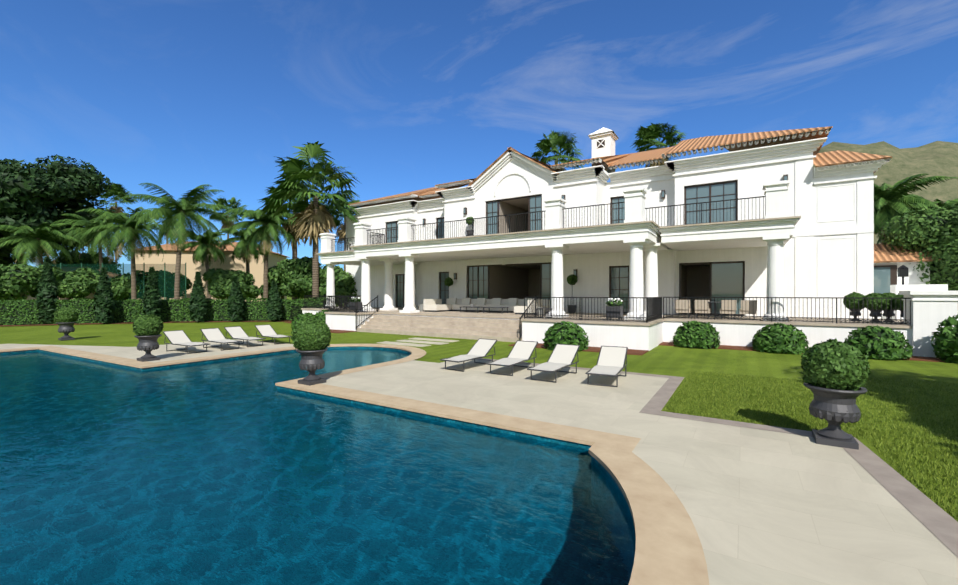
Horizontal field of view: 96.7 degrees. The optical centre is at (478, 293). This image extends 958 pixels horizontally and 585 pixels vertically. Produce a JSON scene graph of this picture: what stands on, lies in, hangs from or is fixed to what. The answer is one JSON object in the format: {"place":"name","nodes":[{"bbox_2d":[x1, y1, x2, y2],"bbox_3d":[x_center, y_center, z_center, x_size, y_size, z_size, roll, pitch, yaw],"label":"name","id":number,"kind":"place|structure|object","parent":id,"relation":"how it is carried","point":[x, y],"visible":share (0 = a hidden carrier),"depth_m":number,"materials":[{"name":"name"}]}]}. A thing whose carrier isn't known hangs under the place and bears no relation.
{"place":"outdoors","nodes":[
{"label":"outdoors","id":0,"kind":"place"},
{"bbox_2d":[56,264,184,301],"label":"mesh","id":1,"kind":"object","parent":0,"point":[129,272],"depth_m":46.43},
{"bbox_2d":[0,348,635,584],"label":"water","id":2,"kind":"structure","parent":0,"point":[242,471],"depth_m":4.98,"materials":[{"name":"blue liquid"}]},
{"bbox_2d":[0,339,957,584],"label":"deck","id":3,"kind":"structure","parent":0,"point":[764,507],"depth_m":5.08,"materials":[{"name":"stone"}]},
{"bbox_2d":[163,330,209,353],"bbox_3d":[-10.868,1.782,15.813,1.910,0.739,0.696,0,0,29],"label":"lounger frame","id":4,"kind":"object","parent":3,"relation":"on","point":[206,344],"visible":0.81,"depth_m":15.74,"materials":[{"name":"grey metal"}]},
{"bbox_2d":[164,331,202,345],"bbox_3d":[-10.868,1.645,15.813,1.874,0.454,0.636,0,0,29],"label":"lounger sling","id":5,"kind":"object","parent":4,"relation":"on","point":[178,337],"visible":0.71,"depth_m":16.02,"materials":[{"name":"white fabric"}]},
{"bbox_2d":[200,328,241,350],"bbox_3d":[-10.160,1.782,16.764,1.910,0.739,0.696,0,0,34],"label":"lounger frame","id":6,"kind":"object","parent":3,"relation":"on","point":[218,342],"visible":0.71,"depth_m":16.68,"materials":[{"name":"grey metal"}]},
{"bbox_2d":[201,328,236,342],"bbox_3d":[-10.160,1.645,16.764,1.874,0.454,0.636,0,0,34],"label":"lounger sling","id":7,"kind":"object","parent":6,"relation":"on","point":[215,335],"visible":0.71,"depth_m":17.03,"materials":[{"name":"white fabric"}]},
{"bbox_2d":[224,326,265,346],"bbox_3d":[-9.759,1.782,17.752,1.910,0.739,0.696,0,0,31],"label":"lounger frame","id":8,"kind":"object","parent":3,"relation":"on","point":[243,339],"visible":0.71,"depth_m":17.65,"materials":[{"name":"grey metal"}]},
{"bbox_2d":[226,327,262,339],"bbox_3d":[-9.759,1.645,17.752,1.874,0.454,0.636,0,0,31],"label":"lounger sling","id":9,"kind":"object","parent":8,"relation":"on","point":[237,332],"visible":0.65,"depth_m":17.98,"materials":[{"name":"white fabric"}]},
{"bbox_2d":[255,324,290,343],"bbox_3d":[-9.024,1.782,18.686,1.910,0.739,0.696,0,0,36],"label":"lounger frame","id":10,"kind":"object","parent":3,"relation":"on","point":[271,337],"visible":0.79,"depth_m":18.58,"materials":[{"name":"grey metal"}]},
{"bbox_2d":[256,325,287,336],"bbox_3d":[-9.024,1.645,18.687,1.874,0.454,0.636,0,0,36],"label":"lounger sling","id":11,"kind":"object","parent":10,"relation":"on","point":[266,330],"visible":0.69,"depth_m":18.97,"materials":[{"name":"white fabric"}]},
{"bbox_2d":[440,338,496,371],"bbox_3d":[-0.266,1.782,12.507,0.696,0.739,1.910,0,0,36],"label":"lounger frame","id":12,"kind":"object","parent":3,"relation":"on","point":[470,359],"visible":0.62,"depth_m":12.28,"materials":[{"name":"grey metal"}]},
{"bbox_2d":[443,339,495,360],"bbox_3d":[-0.266,1.645,12.507,0.636,0.454,1.874,0,0,36],"label":"lounger sling","id":13,"kind":"object","parent":12,"relation":"on","point":[481,347],"visible":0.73,"depth_m":12.86,"materials":[{"name":"white fabric"}]},
{"bbox_2d":[56,308,903,449],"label":"urn planters","id":14,"kind":"object","parent":3,"relation":"on","point":[834,408],"visible":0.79,"depth_m":6.17,"materials":[{"name":"grey"}]},
{"bbox_2d":[486,340,537,375],"bbox_3d":[0.961,1.782,11.889,0.696,0.739,1.910,0,0,31],"label":"lounger frame","id":15,"kind":"object","parent":3,"relation":"on","point":[529,358],"visible":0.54,"depth_m":11.62,"materials":[{"name":"grey metal"}]},
{"bbox_2d":[490,341,536,364],"bbox_3d":[0.961,1.645,11.889,0.636,0.454,1.874,0,0,31],"label":"lounger sling","id":16,"kind":"object","parent":15,"relation":"on","point":[521,351],"visible":0.79,"depth_m":12.27,"materials":[{"name":"white fabric"}]},
{"bbox_2d":[527,344,579,382],"bbox_3d":[1.970,1.782,11.063,0.696,0.739,1.910,0,0,33],"label":"lounger frame","id":17,"kind":"object","parent":3,"relation":"on","point":[556,371],"visible":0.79,"depth_m":10.74,"materials":[{"name":"grey metal"}]},
{"bbox_2d":[529,344,577,370],"bbox_3d":[1.970,1.645,11.063,0.636,0.454,1.874,0,0,33],"label":"lounger sling","id":18,"kind":"object","parent":17,"relation":"on","point":[562,356],"visible":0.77,"depth_m":11.42,"materials":[{"name":"white fabric"}]},
{"bbox_2d":[585,346,627,386],"bbox_3d":[3.206,1.782,10.586,0.696,0.739,1.910,0,0,27],"label":"lounger frame","id":19,"kind":"object","parent":3,"relation":"on","point":[616,375],"visible":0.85,"depth_m":10.08,"materials":[{"name":"grey metal"}]},
{"bbox_2d":[588,346,625,374],"bbox_3d":[3.206,1.645,10.586,0.636,0.454,1.874,0,0,27],"label":"lounger sling","id":20,"kind":"object","parent":19,"relation":"on","point":[611,361],"visible":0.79,"depth_m":10.97,"materials":[{"name":"white fabric"}]},
{"bbox_2d":[477,358,957,556],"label":"deck border","id":21,"kind":"object","parent":3,"relation":"on","point":[939,523],"visible":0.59,"depth_m":5.16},
{"bbox_2d":[0,297,957,521],"bbox_3d":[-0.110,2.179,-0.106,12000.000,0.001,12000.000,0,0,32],"label":"lawn","id":22,"kind":"structure","parent":0,"point":[677,361],"depth_m":13.28,"materials":[{"name":"green plant"}]},
{"bbox_2d":[40,263,185,301],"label":"fence posts","id":23,"kind":"object","parent":22,"relation":"on","point":[144,277],"visible":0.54,"depth_m":46.40,"materials":[{"name":"green metal"}]},
{"bbox_2d":[2,321,290,325],"bbox_3d":[-23.616,2.149,31.094,22.998,0.001,2.828,0,0,-17],"label":"planting bed","id":24,"kind":"object","parent":22,"relation":"on","point":[163,322],"visible":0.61,"depth_m":31.72,"materials":[{"name":"brown soil"}]},
{"bbox_2d":[8,250,286,301],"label":"neighbour walls","id":25,"kind":"structure","parent":22,"relation":"on","point":[156,261],"depth_m":57.88,"materials":[{"name":"beige paint"}]},
{"bbox_2d":[57,241,290,278],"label":"neighbour roofs","id":26,"kind":"structure","parent":25,"relation":"on","point":[164,247],"depth_m":59.81,"materials":[{"name":"tile"}]},
{"bbox_2d":[36,257,282,323],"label":"cypress shrubs","id":27,"kind":"object","parent":22,"relation":"on","point":[105,296],"visible":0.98,"depth_m":30.98,"materials":[{"name":"green plant"}]},
{"bbox_2d":[0,297,323,324],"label":"hedge leaves","id":28,"kind":"object","parent":22,"relation":"on","point":[65,302],"visible":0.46,"depth_m":31.82,"materials":[{"name":"green plant"}]},
{"bbox_2d":[0,346,629,508],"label":"pool shell","id":29,"kind":"object","parent":22,"relation":"in","point":[546,439],"visible":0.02,"depth_m":8.71,"materials":[{"name":"tile"}]},
{"bbox_2d":[0,344,708,584],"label":"coping","id":30,"kind":"object","parent":22,"relation":"on","point":[669,550],"visible":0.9,"depth_m":5.40,"materials":[{"name":"beige stone"}]},
{"bbox_2d":[377,338,458,346],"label":"stepping stones","id":31,"kind":"object","parent":22,"relation":"on","point":[415,340],"visible":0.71,"depth_m":18.79,"materials":[{"name":"beige stone"}]},
{"bbox_2d":[15,157,888,323],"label":"trunks","id":32,"kind":"object","parent":22,"relation":"on","point":[315,274],"visible":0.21,"depth_m":40.97,"materials":[{"name":"brown plant"}]},
{"bbox_2d":[0,154,119,266],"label":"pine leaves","id":33,"kind":"object","parent":32,"relation":"on","point":[38,176],"visible":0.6,"depth_m":54.97,"materials":[{"name":"green plant"}]},
{"bbox_2d":[15,158,889,265],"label":"dry palm","id":34,"kind":"object","parent":32,"relation":"attached to","point":[309,224],"visible":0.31,"depth_m":39.66,"materials":[{"name":"plant"}]},
{"bbox_2d":[53,217,903,390],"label":"topiary bushes","id":35,"kind":"object","parent":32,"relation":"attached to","point":[836,364],"visible":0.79,"depth_m":9.85,"materials":[{"name":"green plant"}]},
{"bbox_2d":[0,122,957,267],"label":"trees","id":36,"kind":"object","parent":32,"relation":"on","point":[276,210],"visible":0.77,"depth_m":41.74,"materials":[{"name":"green plant"}]},
{"bbox_2d":[0,203,957,304],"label":"leaves","id":37,"kind":"object","parent":22,"relation":"on","point":[293,275],"visible":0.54,"depth_m":39.51,"materials":[{"name":"green plant"}]},
{"bbox_2d":[0,163,957,386],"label":"bushes","id":38,"kind":"object","parent":22,"relation":"on","point":[43,307],"visible":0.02,"depth_m":31.57,"materials":[{"name":"green plant"}]},
{"bbox_2d":[290,196,910,339],"bbox_3d":[-5.524,-0.901,28.146,49.036,6.120,8.137,0,0,32],"label":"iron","id":39,"kind":"object","parent":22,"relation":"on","point":[653,308],"visible":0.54,"depth_m":18.45,"materials":[{"name":"black metal"}]},
{"bbox_2d":[301,216,911,341],"bbox_3d":[1.624,-0.396,23.923,34.720,5.190,8.380,0,0,32],"label":"terrace stone","id":40,"kind":"object","parent":22,"relation":"on","point":[503,330],"visible":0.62,"depth_m":21.04,"materials":[{"name":"beige stone"}]},
{"bbox_2d":[419,304,544,314],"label":"silver drums","id":41,"kind":"object","parent":40,"relation":"on","point":[421,307],"visible":0.5,"depth_m":24.94,"materials":[{"name":"grey metal"}]},
{"bbox_2d":[350,230,754,319],"bbox_3d":[2.533,-1.736,22.846,20.630,5.690,6.138,0,0,32],"label":"dark furniture","id":42,"kind":"object","parent":40,"relation":"on","point":[570,307],"visible":0.42,"depth_m":24.20,"materials":[{"name":"grey"}]},
{"bbox_2d":[423,298,549,312],"bbox_3d":[0.343,0.638,25.271,7.200,0.742,2.600,0,0,32],"label":"outdoor sofa","id":43,"kind":"object","parent":42,"relation":"on","point":[515,305],"visible":0.88,"depth_m":25.86,"materials":[{"name":"beige fabric"}]},
{"bbox_2d":[676,300,755,313],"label":"patio chairs","id":44,"kind":"object","parent":42,"relation":"on","point":[681,306],"visible":0.88,"depth_m":18.97,"materials":[{"name":"beige"}]},
{"bbox_2d":[284,322,949,362],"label":"mulch","id":45,"kind":"object","parent":22,"relation":"on","point":[729,347],"visible":0.35,"depth_m":16.47,"materials":[{"name":"brown soil"}]},
{"bbox_2d":[291,298,957,362],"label":"shrub leaves","id":46,"kind":"object","parent":45,"relation":"on","point":[946,337],"visible":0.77,"depth_m":15.37,"materials":[{"name":"green plant"}]},
{"bbox_2d":[351,297,622,303],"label":"flowers","id":47,"kind":"object","parent":46,"relation":"attached to","point":[607,300],"visible":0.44,"depth_m":17.55,"materials":[{"name":"white plant"}]},
{"bbox_2d":[302,127,957,356],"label":"white house","id":48,"kind":"structure","parent":22,"relation":"on","point":[828,247],"depth_m":21.04,"materials":[{"name":"paint"}]},
{"bbox_2d":[490,198,709,314],"bbox_3d":[7.640,-2.466,27.215,12.750,7.150,6.200,0,0,32],"label":"interior","id":49,"kind":"object","parent":48,"relation":"in","point":[517,281],"visible":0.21,"depth_m":28.94,"materials":[{"name":"beige"}]},
{"bbox_2d":[326,128,890,317],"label":"columns","id":50,"kind":"structure","parent":48,"relation":"attached to","point":[775,274],"depth_m":19.97,"materials":[{"name":"white paint"}]},
{"bbox_2d":[387,176,889,313],"bbox_3d":[5.903,-2.476,26.220,31.013,7.130,3.840,0,0,24],"label":"glass","id":51,"kind":"object","parent":48,"relation":"on","point":[727,279],"visible":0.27,"depth_m":22.58,"materials":[{"name":"teal"}]},
{"bbox_2d":[386,139,896,314],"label":"frames","id":52,"kind":"structure","parent":48,"relation":"on","point":[893,274],"depth_m":24.80,"materials":[{"name":"brown metal"}]},
{"bbox_2d":[348,126,941,262],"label":"roof","id":53,"kind":"structure","parent":48,"relation":"on","point":[883,253],"depth_m":22.79,"materials":[{"name":"tile"}]},
{"bbox_2d":[898,265,907,284],"bbox_3d":[19.884,0.409,19.967,0.380,3.500,0.380,0,0,-40],"label":"lamp post","id":54,"kind":"object","parent":22,"relation":"on","point":[902,271],"visible":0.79,"depth_m":19.87,"materials":[{"name":"black metal"}]},
{"bbox_2d":[0,0,957,274],"label":"sky","id":55,"kind":"structure","parent":0,"point":[178,97],"materials":[{"name":"blue"}]},
{"bbox_2d":[665,370,957,519],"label":"grass","id":56,"kind":"structure","parent":0,"point":[710,389],"depth_m":7.78,"materials":[{"name":"green plant"}]},
{"bbox_2d":[813,141,957,243],"bbox_3d":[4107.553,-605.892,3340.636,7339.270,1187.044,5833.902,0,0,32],"label":"mountain","id":57,"kind":"structure","parent":0,"point":[937,158],"depth_m":2909.71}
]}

